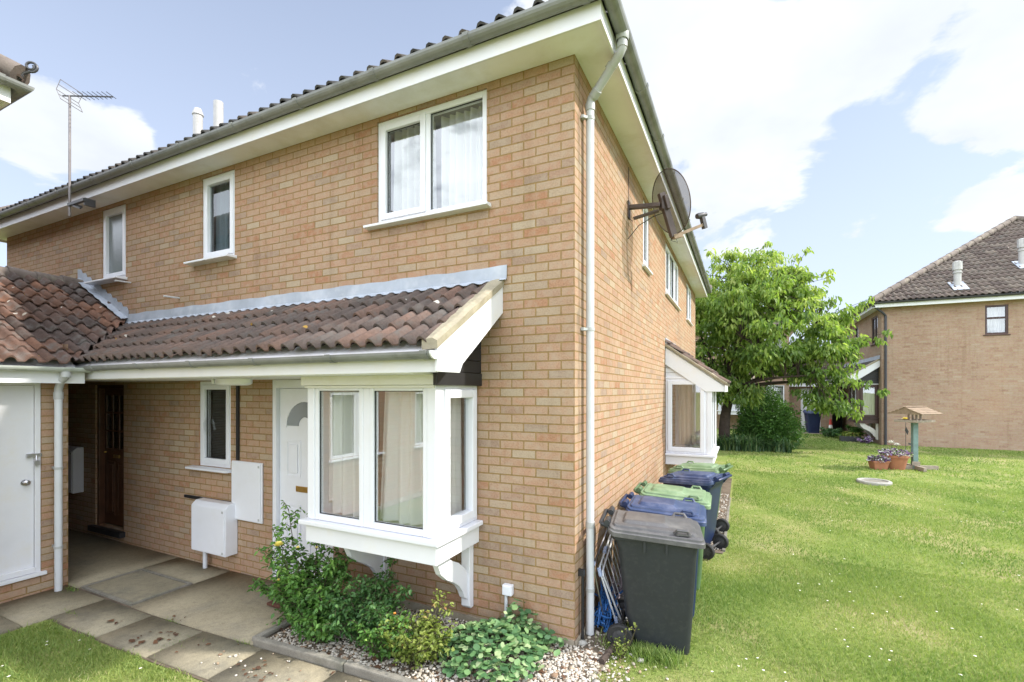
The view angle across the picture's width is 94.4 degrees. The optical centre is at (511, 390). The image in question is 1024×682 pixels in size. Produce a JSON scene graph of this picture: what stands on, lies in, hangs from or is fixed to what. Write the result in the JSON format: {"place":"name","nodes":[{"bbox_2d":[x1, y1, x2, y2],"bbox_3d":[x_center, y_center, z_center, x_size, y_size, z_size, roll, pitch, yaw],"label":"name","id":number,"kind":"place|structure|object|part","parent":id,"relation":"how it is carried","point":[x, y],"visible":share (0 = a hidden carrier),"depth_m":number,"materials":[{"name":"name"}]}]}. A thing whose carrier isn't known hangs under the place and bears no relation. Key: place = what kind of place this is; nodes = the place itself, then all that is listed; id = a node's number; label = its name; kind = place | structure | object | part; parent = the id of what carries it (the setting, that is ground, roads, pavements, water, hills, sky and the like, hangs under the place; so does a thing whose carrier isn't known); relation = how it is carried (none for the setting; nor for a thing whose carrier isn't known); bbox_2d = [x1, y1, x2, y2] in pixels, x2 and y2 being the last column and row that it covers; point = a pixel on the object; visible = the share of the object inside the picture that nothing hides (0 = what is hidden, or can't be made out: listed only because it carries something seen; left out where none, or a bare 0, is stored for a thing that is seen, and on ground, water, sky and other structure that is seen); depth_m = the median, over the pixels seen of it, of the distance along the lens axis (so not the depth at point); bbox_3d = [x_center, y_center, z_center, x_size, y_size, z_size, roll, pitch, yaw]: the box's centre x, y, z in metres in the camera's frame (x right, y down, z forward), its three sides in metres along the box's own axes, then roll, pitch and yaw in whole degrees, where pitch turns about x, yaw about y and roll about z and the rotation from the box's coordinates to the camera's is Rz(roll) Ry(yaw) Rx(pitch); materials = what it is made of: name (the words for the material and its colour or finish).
{"place":"outdoors","nodes":[
{"label":"outdoors","id":0,"kind":"place"},
{"bbox_2d":[0,618,196,681],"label":"grass","id":1,"kind":"structure","parent":0,"point":[87,647],"depth_m":3.86,"materials":[{"name":"green plant"}]},
{"bbox_2d":[0,528,343,645],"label":"paving","id":2,"kind":"structure","parent":0,"point":[218,601],"depth_m":5.02,"materials":[{"name":"concrete"}]},
{"bbox_2d":[81,568,191,605],"bbox_3d":[-4.200,2.192,5.317,1.010,0.027,0.600,0,0,26],"label":"slab","id":3,"kind":"object","parent":2,"relation":"in","point":[132,588],"visible":0.94,"depth_m":5.28,"materials":[{"name":"beige concrete"}]},
{"bbox_2d":[267,600,284,607],"bbox_3d":[-2.088,2.126,4.768,0.600,0.028,0.400,0,0,26],"label":"door mat","id":4,"kind":"object","parent":2,"relation":"on","point":[275,604],"depth_m":4.69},
{"bbox_2d":[49,585,343,681],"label":"path bedding","id":5,"kind":"object","parent":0,"point":[171,667],"visible":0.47,"depth_m":4.19,"materials":[{"name":"concrete"}]},
{"bbox_2d":[50,599,372,681],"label":"path","id":6,"kind":"structure","parent":0,"point":[190,655],"depth_m":3.94,"materials":[{"name":"grey concrete"}]},
{"bbox_2d":[201,650,360,681],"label":"stray gravel","id":7,"kind":"structure","parent":6,"relation":"on","point":[235,655],"depth_m":3.68,"materials":[{"name":"white gravel"}]},
{"bbox_2d":[108,615,602,680],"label":"fallen leaves","id":8,"kind":"object","parent":6,"relation":"on","point":[259,667],"visible":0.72,"depth_m":3.71,"materials":[{"name":"brown plant"}]},
{"bbox_2d":[0,428,1023,681],"bbox_3d":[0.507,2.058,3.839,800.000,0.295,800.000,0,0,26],"label":"lawn","id":9,"kind":"structure","parent":0,"point":[722,458],"depth_m":5.24,"materials":[{"name":"plant"}]},
{"bbox_2d":[0,54,38,110],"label":"brick house","id":10,"kind":"structure","parent":9,"relation":"on","point":[14,80],"depth_m":4.26,"materials":[{"name":"paint"}]},
{"bbox_2d":[0,266,128,603],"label":"brick store","id":11,"kind":"structure","parent":9,"relation":"on","point":[39,371],"depth_m":5.14,"materials":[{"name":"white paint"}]},
{"bbox_2d":[0,383,46,585],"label":"door","id":12,"kind":"structure","parent":11,"relation":"in","point":[20,404],"depth_m":5.00,"materials":[{"name":"white paint"}]},
{"bbox_2d":[252,619,292,640],"bbox_3d":[-2.071,2.161,4.253,0.060,0.140,0.530,0,0,26],"label":"edging stone","id":13,"kind":"object","parent":9,"relation":"on","point":[274,629],"visible":0.16,"depth_m":4.16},
{"bbox_2d":[253,636,346,671],"bbox_3d":[-1.704,2.130,3.774,1.008,0.155,0.060,-3,-1,26],"label":"edging stone","id":14,"kind":"object","parent":9,"relation":"on","point":[307,655],"visible":0.55,"depth_m":3.73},
{"bbox_2d":[0,0,730,645],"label":"brick house","id":15,"kind":"structure","parent":9,"relation":"on","point":[434,302],"depth_m":4.56,"materials":[{"name":"brick"}]},
{"bbox_2d":[68,445,83,492],"bbox_3d":[-6.847,1.215,7.329,0.560,0.690,0.150,0,0,26],"label":"meter cabinet","id":16,"kind":"object","parent":15,"relation":"attached to","point":[75,469],"visible":0.58,"depth_m":7.19,"materials":[{"name":"plastic"}]},
{"bbox_3d":[-6.877,1.236,7.267,0.536,0.623,0.013,0,0,26],"label":"door","id":17,"kind":"part","parent":16,"relation":"part of","materials":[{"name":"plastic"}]},
{"bbox_2d":[56,79,115,216],"bbox_3d":[-5.902,-3.321,6.555,0.715,1.803,0.333,0,0,10],"label":"tv aerial","id":18,"kind":"object","parent":15,"relation":"attached to","point":[87,202],"visible":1,"depth_m":6.59,"materials":[{"name":"metal"}]},
{"bbox_2d":[84,204,126,285],"bbox_3d":[-5.881,-2.120,6.920,0.895,1.100,0.227,0,0,26],"label":"window","id":19,"kind":"structure","parent":15,"relation":"in","point":[114,219],"depth_m":6.96,"materials":[{"name":"plastic"}]},
{"bbox_2d":[87,385,124,538],"bbox_3d":[-5.908,1.011,6.996,0.900,2.178,0.205,0,0,26],"label":"wooden door","id":20,"kind":"structure","parent":15,"relation":"in","point":[110,398],"depth_m":7.09,"materials":[{"name":"brown wood"}]},
{"bbox_2d":[185,381,231,472],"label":"window","id":21,"kind":"structure","parent":15,"relation":"in","point":[215,400],"depth_m":6.00,"materials":[{"name":"plastic"}]},
{"bbox_2d":[183,170,236,266],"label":"window","id":22,"kind":"structure","parent":15,"relation":"in","point":[218,190],"depth_m":5.98,"materials":[{"name":"plastic"}]},
{"bbox_2d":[191,498,237,568],"bbox_3d":[-3.610,1.793,5.742,0.650,0.895,0.170,0,0,26],"label":"meter cabinet","id":23,"kind":"object","parent":15,"relation":"attached to","point":[214,526],"visible":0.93,"depth_m":5.64,"materials":[{"name":"plastic"}]},
{"bbox_3d":[-3.644,1.671,5.672,0.626,0.543,0.013,0,0,26],"label":"door","id":24,"kind":"part","parent":23,"relation":"part of","materials":[{"name":"plastic"}]},
{"bbox_2d":[211,379,252,385],"bbox_3d":[-2.961,-0.085,5.025,0.575,0.069,0.200,0,0,26],"label":"outdoor light","id":25,"kind":"object","parent":15,"relation":"attached to","point":[231,382],"visible":0.95,"depth_m":4.91,"materials":[{"name":"plastic"}]},
{"bbox_2d":[232,460,262,523],"bbox_3d":[-3.118,1.191,5.576,0.540,0.698,0.040,0,0,26],"label":"meter cabinet","id":26,"kind":"object","parent":15,"relation":"attached to","point":[247,488],"visible":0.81,"depth_m":5.54,"materials":[{"name":"plastic"}]},
{"bbox_3d":[-3.124,1.191,5.564,0.516,0.674,0.013,0,0,26],"label":"door","id":27,"kind":"part","parent":26,"relation":"part of","materials":[{"name":"plastic"}]},
{"bbox_2d":[273,379,332,584],"bbox_3d":[-2.298,1.011,5.239,0.946,2.258,0.125,0,0,26],"label":"front door","id":28,"kind":"structure","parent":15,"relation":"in","point":[290,398],"depth_m":5.33,"materials":[{"name":"plastic"}]},
{"bbox_2d":[298,374,482,607],"bbox_3d":[-0.753,0.897,4.894,1.790,2.075,2.205,0,0,26],"label":"bay window","id":29,"kind":"structure","parent":15,"relation":"in","point":[406,444],"depth_m":4.03,"materials":[{"name":"plastic"}]},
{"bbox_2d":[363,90,490,230],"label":"window","id":30,"kind":"structure","parent":15,"relation":"in","point":[432,161],"depth_m":4.56,"materials":[{"name":"plastic"}]},
{"bbox_2d":[502,583,513,619],"bbox_3d":[-0.036,1.913,4.065,0.090,0.495,0.061,0,0,26],"label":"socket box","id":31,"kind":"object","parent":15,"relation":"attached to","point":[507,589],"visible":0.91,"depth_m":4.05,"materials":[{"name":"plastic"}]},
{"bbox_2d":[642,201,652,275],"bbox_3d":[1.866,-2.155,6.678,0.140,0.970,0.575,0,0,26],"label":"window","id":32,"kind":"structure","parent":15,"relation":"in","point":[645,225],"depth_m":6.80,"materials":[{"name":"plastic"}]},
{"bbox_2d":[628,167,707,241],"bbox_3d":[1.849,-2.190,5.626,0.842,0.900,0.626,0,0,26],"label":"satellite dish","id":33,"kind":"object","parent":15,"relation":"attached to","point":[670,204],"visible":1,"depth_m":5.49,"materials":[{"name":"grey metal"}]},
{"bbox_2d":[665,245,680,310],"bbox_3d":[3.102,-2.160,9.218,0.140,0.960,2.005,0,0,26],"label":"window","id":34,"kind":"structure","parent":15,"relation":"in","point":[671,292],"depth_m":9.41,"materials":[{"name":"plastic"}]},
{"bbox_2d":[686,285,693,325],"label":"window","id":35,"kind":"structure","parent":15,"relation":"in","point":[688,318],"depth_m":12.03,"materials":[{"name":"plastic"}]},
{"bbox_2d":[665,377,719,464],"bbox_3d":[3.368,0.533,8.786,0.812,1.525,1.510,0,0,26],"label":"bay window","id":36,"kind":"structure","parent":15,"relation":"in","point":[695,408],"depth_m":8.32,"materials":[{"name":"plastic"}]},
{"bbox_2d":[344,660,420,681],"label":"edging stone","id":37,"kind":"object","parent":9,"relation":"on","point":[363,671],"visible":0.7,"depth_m":3.42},
{"bbox_2d":[267,494,728,681],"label":"white gravel","id":38,"kind":"structure","parent":9,"relation":"on","point":[555,672],"depth_m":3.62,"materials":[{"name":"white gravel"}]},
{"bbox_2d":[246,500,356,628],"bbox_3d":[-1.883,1.613,4.340,1.242,1.070,0.811,0,0,26],"label":"rose bush","id":39,"kind":"object","parent":38,"relation":"on","point":[297,586],"visible":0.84,"depth_m":4.24,"materials":[{"name":"green plant"}]},
{"bbox_2d":[283,601,351,643],"bbox_3d":[-1.609,1.965,3.985,0.610,0.338,0.491,0,0,26],"label":"bushy shrub","id":40,"kind":"object","parent":38,"relation":"on","point":[315,631],"visible":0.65,"depth_m":3.93,"materials":[{"name":"green plant"}]},
{"bbox_2d":[319,557,414,653],"bbox_3d":[-1.210,1.768,3.930,0.821,0.698,0.772,0,0,-7],"label":"rose bush","id":41,"kind":"object","parent":38,"relation":"on","point":[377,594],"visible":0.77,"depth_m":3.90,"materials":[{"name":"green plant"}]},
{"bbox_2d":[345,603,420,661],"bbox_3d":[-0.977,1.901,3.692,0.577,0.398,0.435,0,0,44],"label":"lime shrub","id":42,"kind":"object","parent":38,"relation":"on","point":[368,637],"visible":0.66,"depth_m":3.61,"materials":[{"name":"green plant"}]},
{"bbox_2d":[375,588,457,669],"bbox_3d":[-0.739,1.836,3.631,0.680,0.515,0.482,0,0,26],"label":"lime shrub","id":43,"kind":"object","parent":38,"relation":"on","point":[425,646],"visible":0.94,"depth_m":3.53,"materials":[{"name":"green plant"}]},
{"bbox_2d":[437,598,567,681],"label":"ground cover plant","id":44,"kind":"object","parent":38,"relation":"on","point":[519,635],"visible":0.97,"depth_m":3.56,"materials":[{"name":"green plant"}]},
{"bbox_2d":[2,480,1020,681],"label":"daisies","id":45,"kind":"object","parent":9,"relation":"on","point":[745,658],"visible":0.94,"depth_m":3.88,"materials":[{"name":"white plant"}]},
{"bbox_2d":[578,585,627,651],"bbox_3d":[1.233,2.070,4.987,0.300,0.001,2.700,0,0,26],"label":"gravel bed","id":46,"kind":"object","parent":9,"relation":"on","point":[593,644],"visible":0.1,"depth_m":3.94,"materials":[{"name":"gravel"}]},
{"bbox_2d":[578,639,586,645],"bbox_3d":[0.573,2.058,3.870,0.082,0.039,0.076,0,0,26],"label":"loose stone","id":47,"kind":"object","parent":46,"relation":"on","point":[582,642],"visible":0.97,"depth_m":3.85,"materials":[{"name":"white stone"}]},
{"bbox_2d":[594,580,622,632],"bbox_3d":[0.856,1.864,4.255,0.238,0.401,0.528,0,0,26],"label":"blue line","id":48,"kind":"object","parent":46,"relation":"on","point":[601,620],"visible":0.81,"depth_m":4.11,"materials":[{"name":"plastic"}]},
{"bbox_2d":[594,516,626,624],"bbox_3d":[0.986,1.654,4.448,0.260,0.808,0.998,0,0,26],"label":"clothes airer","id":49,"kind":"object","parent":46,"relation":"on","point":[602,572],"visible":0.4,"depth_m":4.18,"materials":[{"name":"metal"}]},
{"bbox_2d":[607,565,623,613],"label":"metal rods","id":50,"kind":"object","parent":46,"relation":"on","point":[620,589],"visible":0.48,"depth_m":4.37,"materials":[{"name":"grey metal"}]},
{"bbox_2d":[598,643,616,664],"bbox_3d":[0.765,2.047,3.714,0.054,0.057,0.325,0,0,33],"label":"edging log","id":51,"kind":"object","parent":9,"relation":"on","point":[605,656],"visible":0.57,"depth_m":3.65,"materials":[{"name":"brown wood"}]},
{"bbox_2d":[608,622,639,658],"bbox_3d":[0.864,1.942,3.693,0.216,0.283,0.176,0,0,-14],"label":"weed","id":52,"kind":"object","parent":9,"relation":"on","point":[621,651],"visible":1,"depth_m":3.66,"materials":[{"name":"green plant"}]},
{"bbox_2d":[595,626,703,676],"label":"long grass","id":53,"kind":"structure","parent":9,"relation":"on","point":[644,651],"depth_m":3.66,"materials":[{"name":"green plant"}]},
{"bbox_2d":[599,506,705,654],"bbox_3d":[1.166,1.568,3.993,0.814,1.024,0.616,0,0,17],"label":"wheelie bin","id":54,"kind":"object","parent":9,"relation":"on","point":[657,556],"visible":0.9,"depth_m":3.76,"materials":[{"name":"plastic"}]},
{"bbox_2d":[619,492,706,616],"bbox_3d":[1.460,1.568,4.597,0.783,1.024,0.604,0,0,22],"label":"wheelie bin","id":55,"kind":"object","parent":9,"relation":"on","point":[694,510],"visible":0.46,"depth_m":4.46,"materials":[{"name":"plastic"}]},
{"bbox_2d":[633,480,711,590],"bbox_3d":[1.763,1.568,5.207,0.783,1.024,0.604,0,0,24],"label":"wheelie bin","id":56,"kind":"object","parent":9,"relation":"on","point":[701,496],"visible":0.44,"depth_m":5.05,"materials":[{"name":"plastic"}]},
{"bbox_2d":[711,478,731,553],"bbox_3d":[3.407,2.042,8.656,1.000,0.056,5.400,0,0,26],"label":"gravel bed","id":57,"kind":"object","parent":9,"relation":"on","point":[726,487],"visible":0.16,"depth_m":8.95,"materials":[{"name":"grey gravel"}]},
{"bbox_2d":[658,468,731,559],"bbox_3d":[2.393,1.568,6.174,0.783,1.024,0.604,0,0,42],"label":"wheelie bin","id":58,"kind":"object","parent":57,"relation":"on","point":[711,483],"visible":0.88,"depth_m":6.03,"materials":[{"name":"plastic"}]},
{"bbox_2d":[668,461,732,534],"bbox_3d":[2.744,1.568,6.883,0.783,1.024,0.604,0,0,38],"label":"wheelie bin","id":59,"kind":"object","parent":57,"relation":"on","point":[722,525],"visible":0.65,"depth_m":6.81,"materials":[{"name":"plastic"}]},
{"bbox_2d":[722,497,730,551],"bbox_3d":[3.920,2.090,8.562,0.035,0.080,5.480,0,0,26],"label":"bed edging","id":60,"kind":"object","parent":9,"relation":"on","point":[727,519],"visible":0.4,"depth_m":7.70,"materials":[{"name":"beige concrete"}]},
{"bbox_2d":[716,432,765,451],"bbox_3d":[7.359,1.635,15.481,2.229,0.645,1.646,0,0,37],"label":"strap leaved plant","id":61,"kind":"object","parent":9,"relation":"on","point":[730,443],"visible":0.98,"depth_m":15.29,"materials":[{"name":"green plant"}]},
{"bbox_2d":[695,289,793,428],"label":"brick house","id":62,"kind":"structure","parent":9,"relation":"on","point":[784,390],"depth_m":22.85,"materials":[{"name":"brick"}]},
{"bbox_2d":[717,389,749,414],"bbox_3d":[10.814,0.485,23.119,1.500,1.390,0.702,0,0,26],"label":"bay window","id":63,"kind":"structure","parent":62,"relation":"in","point":[734,408],"depth_m":22.89,"materials":[{"name":"plastic"}]},
{"bbox_2d":[766,385,783,402],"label":"window","id":64,"kind":"structure","parent":62,"relation":"in","point":[781,387],"depth_m":22.70,"materials":[{"name":"plastic"}]},
{"bbox_2d":[730,380,808,449],"bbox_3d":[8.709,0.766,16.180,2.337,2.618,2.267,0,0,-1],"label":"evergreen bush","id":65,"kind":"object","parent":9,"relation":"on","point":[777,419],"visible":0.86,"depth_m":15.69,"materials":[{"name":"green plant"}]},
{"bbox_2d":[753,436,799,452],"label":"strap leaved plant","id":66,"kind":"object","parent":9,"relation":"on","point":[782,446],"visible":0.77,"depth_m":15.03,"materials":[{"name":"green plant"}]},
{"bbox_2d":[695,241,892,438],"bbox_3d":[8.127,-1.429,15.796,7.215,7.016,4.613,0,0,26],"label":"cherry tree","id":67,"kind":"object","parent":9,"relation":"on","point":[724,320],"visible":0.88,"depth_m":14.79,"materials":[{"name":"green plant"}]},
{"bbox_2d":[803,410,822,432],"bbox_3d":[13.445,1.398,21.253,0.604,1.024,0.783,0,0,16],"label":"wheelie bin","id":68,"kind":"object","parent":9,"relation":"on","point":[812,422],"visible":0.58,"depth_m":20.97,"materials":[{"name":"plastic"}]},
{"bbox_2d":[789,357,847,430],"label":"house","id":69,"kind":"structure","parent":9,"relation":"on","point":[824,421],"depth_m":22.58,"materials":[{"name":"white paint"}]},
{"bbox_2d":[801,388,820,430],"bbox_3d":[14.102,0.900,22.413,0.800,1.980,0.040,0,0,26],"label":"door","id":70,"kind":"structure","parent":69,"relation":"in","point":[802,414],"depth_m":22.52,"materials":[{"name":"white paint"}]},
{"bbox_2d":[820,427,842,436],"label":"shrub","id":71,"kind":"object","parent":9,"relation":"on","point":[830,432],"visible":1,"depth_m":19.24,"materials":[{"name":"green plant"}]},
{"bbox_2d":[839,431,862,441],"bbox_3d":[12.623,1.720,17.691,0.718,0.390,0.406,0,0,26],"label":"plant trough","id":72,"kind":"object","parent":9,"relation":"on","point":[846,437],"visible":0.95,"depth_m":17.61,"materials":[{"name":"grey stone"}]},
{"bbox_2d":[836,431,865,435],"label":"shrub","id":73,"kind":"object","parent":9,"relation":"on","point":[860,434],"visible":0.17,"depth_m":17.92,"materials":[{"name":"green plant"}]},
{"bbox_2d":[845,424,863,431],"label":"shrub","id":74,"kind":"object","parent":9,"relation":"on","point":[855,429],"visible":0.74,"depth_m":18.58,"materials":[{"name":"green plant"}]},
{"bbox_2d":[856,478,892,485],"bbox_3d":[7.843,1.992,10.279,0.630,0.085,0.630,0,0,26],"label":"inspection cover","id":75,"kind":"object","parent":9,"relation":"on","point":[874,481],"visible":0.92,"depth_m":10.20,"materials":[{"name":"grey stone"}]},
{"bbox_2d":[726,432,1023,487],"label":"grass","id":76,"kind":"structure","parent":9,"relation":"on","point":[813,441],"depth_m":13.03,"materials":[{"name":"green plant"}]},
{"bbox_2d":[866,454,891,469],"bbox_3d":[9.238,1.803,11.958,0.532,0.370,0.440,0,0,6],"label":"flower pot","id":77,"kind":"object","parent":9,"relation":"on","point":[876,462],"visible":1,"depth_m":11.85,"materials":[{"name":"ceramic"}]},
{"bbox_2d":[877,440,913,469],"bbox_3d":[9.669,1.630,11.996,0.743,0.711,0.732,0,0,6],"label":"flower pot","id":78,"kind":"object","parent":9,"relation":"on","point":[900,458],"visible":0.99,"depth_m":11.82,"materials":[{"name":"ceramic"}]},
{"bbox_2d":[903,417,910,449],"bbox_3d":[10.513,1.371,12.601,0.304,1.304,0.201,0,0,-5],"label":"garden ornament","id":79,"kind":"object","parent":9,"relation":"on","point":[906,430],"visible":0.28,"depth_m":12.61,"materials":[{"name":"metal"}]},
{"bbox_2d":[887,406,942,471],"bbox_3d":[10.102,1.191,11.904,0.881,1.584,0.800,0,0,-20],"label":"bird table","id":80,"kind":"object","parent":9,"relation":"on","point":[916,411],"visible":0.94,"depth_m":11.84,"materials":[{"name":"beige wood"}]},
{"bbox_2d":[822,216,1023,450],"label":"brick house","id":81,"kind":"structure","parent":9,"relation":"on","point":[953,351],"depth_m":15.90,"materials":[{"name":"brick"}]},
{"bbox_2d":[848,384,878,439],"bbox_3d":[13.059,0.747,17.694,0.702,2.055,1.550,0,0,26],"label":"bay window","id":82,"kind":"structure","parent":81,"relation":"in","point":[871,415],"depth_m":17.10,"materials":[{"name":"white glass"}]},
{"bbox_2d":[869,315,877,345],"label":"window","id":83,"kind":"structure","parent":81,"relation":"in","point":[874,320],"depth_m":17.65,"materials":[{"name":"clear glass"}]},
{"bbox_2d":[983,304,1010,335],"bbox_3d":[15.616,-2.250,15.335,0.655,0.980,0.266,0,0,26],"label":"window","id":84,"kind":"structure","parent":81,"relation":"in","point":[996,316],"depth_m":15.35,"materials":[{"name":"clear glass"}]},
{"bbox_2d":[0,0,1023,345],"label":"sky","id":85,"kind":"structure","parent":0,"point":[881,138],"materials":[{"name":"blue"}]},
{"bbox_2d":[590,547,1023,681],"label":"grass","id":86,"kind":"structure","parent":0,"point":[852,597],"depth_m":4.28,"materials":[{"name":"green plant"}]},
{"bbox_2d":[856,436,872,442],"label":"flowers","id":87,"kind":"object","parent":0,"point":[867,439],"visible":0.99,"depth_m":16.98,"materials":[{"name":"purple plant"}]},
{"bbox_2d":[727,468,1023,585],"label":"grass","id":88,"kind":"structure","parent":0,"point":[909,483],"depth_m":7.50,"materials":[{"name":"green plant"}]}
]}

